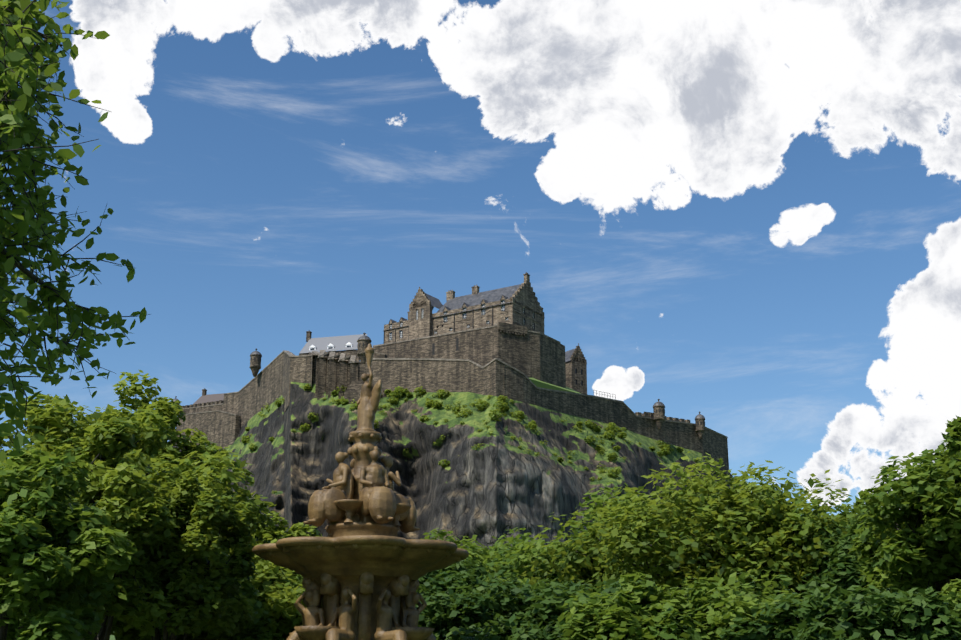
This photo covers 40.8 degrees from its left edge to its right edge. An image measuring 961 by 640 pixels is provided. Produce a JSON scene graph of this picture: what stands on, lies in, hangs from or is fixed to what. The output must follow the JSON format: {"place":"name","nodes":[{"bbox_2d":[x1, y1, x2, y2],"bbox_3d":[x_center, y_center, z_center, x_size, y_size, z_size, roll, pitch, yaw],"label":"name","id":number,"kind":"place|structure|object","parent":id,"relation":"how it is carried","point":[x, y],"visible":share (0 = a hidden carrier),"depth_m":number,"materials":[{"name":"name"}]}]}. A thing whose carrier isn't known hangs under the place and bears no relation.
{"place":"outdoors","nodes":[
{"label":"outdoors","id":0,"kind":"place"},
{"bbox_2d":[173,322,728,474],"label":"castle walls","id":1,"kind":"structure","parent":0,"point":[498,359],"depth_m":249.98,"materials":[{"name":"brown stone"}]},
{"bbox_2d":[383,272,544,343],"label":"castle building","id":2,"kind":"structure","parent":0,"point":[519,304],"depth_m":258.06,"materials":[{"name":"brown stone"}]},
{"bbox_2d":[0,0,960,517],"label":"sky","id":3,"kind":"structure","parent":0,"point":[745,215],"materials":[{"name":"blue"}]},
{"bbox_2d":[529,378,580,393],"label":"grass bank","id":4,"kind":"structure","parent":0,"point":[539,383],"depth_m":240.99,"materials":[{"name":"green plant"}]},
{"bbox_3d":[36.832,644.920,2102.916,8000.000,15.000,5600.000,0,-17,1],"label":"gardens","id":5,"kind":"structure","parent":0,"visible":0},
{"bbox_2d":[0,445,137,639],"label":"tree","id":6,"kind":"object","parent":5,"relation":"on","point":[61,560],"visible":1,"depth_m":28.37,"materials":[{"name":"green plant"}]},
{"bbox_2d":[0,0,149,456],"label":"overhanging twigs","id":7,"kind":"object","parent":5,"relation":"on","point":[22,55],"visible":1,"depth_m":10.51,"materials":[{"name":"green plant"}]},
{"bbox_2d":[16,417,181,639],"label":"tree","id":8,"kind":"object","parent":5,"relation":"on","point":[119,487],"visible":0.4,"depth_m":34.16,"materials":[{"name":"green plant"}]},
{"bbox_2d":[0,392,277,639],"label":"tree","id":9,"kind":"object","parent":5,"relation":"on","point":[58,422],"visible":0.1,"depth_m":39.58,"materials":[{"name":"green plant"}]},
{"bbox_2d":[74,370,228,639],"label":"tree","id":10,"kind":"object","parent":5,"relation":"on","point":[164,406],"visible":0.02,"depth_m":47.63,"materials":[{"name":"green plant"}]},
{"bbox_2d":[96,470,257,639],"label":"tree","id":11,"kind":"object","parent":5,"relation":"on","point":[203,518],"visible":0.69,"depth_m":35.91,"materials":[{"name":"green plant"}]},
{"bbox_2d":[139,553,306,639],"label":"bush","id":12,"kind":"object","parent":5,"relation":"on","point":[276,615],"visible":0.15,"depth_m":43.67,"materials":[{"name":"green plant"}]},
{"bbox_2d":[203,512,322,638],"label":"bush","id":13,"kind":"object","parent":5,"relation":"on","point":[270,534],"visible":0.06,"depth_m":56.70,"materials":[{"name":"green plant"}]},
{"bbox_2d":[252,430,468,639],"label":"fountain","id":14,"kind":"object","parent":5,"relation":"on","point":[366,563],"visible":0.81,"depth_m":34.15,"materials":[{"name":"brown stone"}]},
{"bbox_2d":[286,343,435,639],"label":"fountain statues","id":15,"kind":"object","parent":14,"relation":"attached to","point":[379,497],"visible":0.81,"depth_m":35.07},
{"bbox_2d":[169,382,743,548],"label":"castle rock","id":16,"kind":"object","parent":5,"relation":"on","point":[498,484],"visible":0.31,"depth_m":229.40,"materials":[{"name":"grey stone"}]},
{"bbox_2d":[192,388,223,404],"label":"castle house","id":17,"kind":"structure","parent":16,"relation":"on","point":[204,398],"depth_m":323.25,"materials":[{"name":"stone"}]},
{"bbox_2d":[299,330,366,360],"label":"castle building","id":18,"kind":"structure","parent":16,"relation":"on","point":[347,344],"depth_m":294.11,"materials":[{"name":"stone"}]},
{"bbox_2d":[234,384,704,492],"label":"bush leaves","id":19,"kind":"object","parent":16,"relation":"on","point":[456,409],"visible":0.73,"depth_m":236.67,"materials":[{"name":"green plant"}]},
{"bbox_2d":[565,343,586,393],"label":"castle gabled house","id":20,"kind":"structure","parent":16,"relation":"attached to","point":[576,368],"depth_m":271.72,"materials":[{"name":"stone"}]},
{"bbox_2d":[417,556,498,593],"bbox_3d":[-2.423,15.847,62.440,9.117,10.121,12.252,0,-17,1],"label":"bush","id":21,"kind":"object","parent":5,"relation":"on","point":[470,564],"visible":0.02,"depth_m":61.59,"materials":[{"name":"green plant"}]},
{"bbox_2d":[457,545,502,558],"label":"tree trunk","id":22,"kind":"object","parent":5,"relation":"on","point":[482,547],"depth_m":141.15,"materials":[{"name":"green plant"}]},
{"bbox_2d":[415,570,569,639],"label":"bush","id":23,"kind":"object","parent":5,"relation":"on","point":[451,602],"visible":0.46,"depth_m":46.28,"materials":[{"name":"green plant"}]},
{"bbox_2d":[421,527,565,580],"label":"bush","id":24,"kind":"object","parent":5,"relation":"on","point":[478,554],"visible":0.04,"depth_m":78.41,"materials":[{"name":"green plant"}]},
{"bbox_2d":[483,541,575,595],"bbox_3d":[2.807,16.264,63.734,10.912,10.124,11.028,0,-17,1],"label":"bush","id":25,"kind":"object","parent":5,"relation":"on","point":[518,568],"visible":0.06,"depth_m":63.52,"materials":[{"name":"green plant"}]},
{"bbox_2d":[443,579,663,639],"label":"bush","id":26,"kind":"object","parent":5,"relation":"on","point":[536,613],"visible":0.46,"depth_m":37.86,"materials":[{"name":"green plant"}]},
{"bbox_2d":[557,482,714,591],"bbox_3d":[6.945,12.825,54.950,8.452,11.465,11.540,0,-17,1],"label":"tree","id":27,"kind":"object","parent":5,"relation":"on","point":[599,500],"visible":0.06,"depth_m":52.78,"materials":[{"name":"green plant"}]},
{"bbox_2d":[554,572,803,639],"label":"bush","id":28,"kind":"object","parent":5,"relation":"on","point":[643,609],"visible":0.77,"depth_m":28.06,"materials":[{"name":"green plant"}]},
{"bbox_2d":[521,451,868,599],"bbox_3d":[9.403,10.939,48.669,15.592,11.411,16.140,0,-17,1],"label":"tree","id":29,"kind":"object","parent":5,"relation":"on","point":[650,530],"visible":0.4,"depth_m":44.50,"materials":[{"name":"green plant"}]},
{"bbox_2d":[657,485,860,598],"bbox_3d":[11.930,10.661,45.078,11.102,9.802,7.716,7,-19,-21],"label":"tree","id":30,"kind":"object","parent":5,"relation":"on","point":[767,523],"visible":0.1,"depth_m":44.95,"materials":[{"name":"green plant"}]},
{"bbox_2d":[751,520,908,600],"bbox_3d":[12.813,10.859,42.990,7.975,8.179,8.178,0,-17,1],"label":"tree","id":31,"kind":"object","parent":5,"relation":"on","point":[842,569],"visible":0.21,"depth_m":41.61,"materials":[{"name":"green plant"}]},
{"bbox_2d":[719,583,960,639],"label":"bush","id":32,"kind":"object","parent":5,"relation":"on","point":[927,614],"visible":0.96,"depth_m":24.33,"materials":[{"name":"green plant"}]},
{"bbox_2d":[846,415,960,618],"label":"tree","id":33,"kind":"object","parent":5,"relation":"on","point":[921,549],"visible":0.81,"depth_m":30.13,"materials":[{"name":"green plant"}]}
]}

